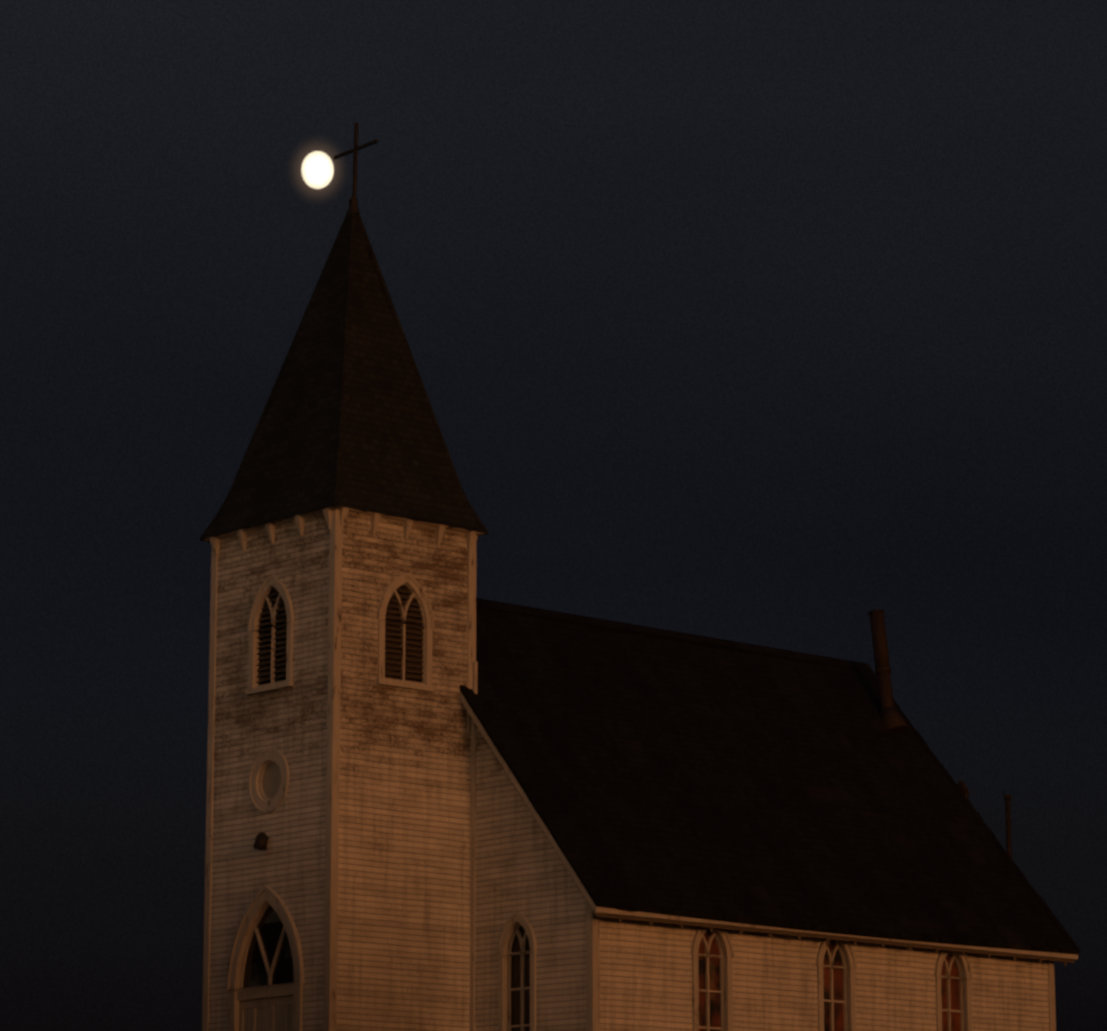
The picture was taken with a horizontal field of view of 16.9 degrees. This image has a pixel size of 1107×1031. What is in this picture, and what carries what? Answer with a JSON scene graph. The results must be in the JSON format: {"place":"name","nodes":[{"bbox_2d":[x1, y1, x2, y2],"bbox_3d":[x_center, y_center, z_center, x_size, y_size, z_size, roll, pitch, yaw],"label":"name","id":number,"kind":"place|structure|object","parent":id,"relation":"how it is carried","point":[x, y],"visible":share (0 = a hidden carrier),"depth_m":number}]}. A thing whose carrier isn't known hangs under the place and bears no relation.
{"place":"outdoors","nodes":[
{"label":"outdoors","id":0,"kind":"place"},
{"bbox_2d":[0,0,1106,1030],"label":"sky","id":1,"kind":"structure","parent":0,"point":[780,324]},
{"bbox_2d":[301,151,333,188],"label":"moon","id":2,"kind":"object","parent":1,"relation":"in","point":[317,169],"visible":1,"depth_m":5962.23},
{"bbox_3d":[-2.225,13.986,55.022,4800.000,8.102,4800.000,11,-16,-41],"label":"ground","id":3,"kind":"structure","parent":0,"visible":0},
{"bbox_2d":[200,122,1079,1030],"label":"church","id":4,"kind":"structure","parent":3,"relation":"on","point":[442,796],"depth_m":56.05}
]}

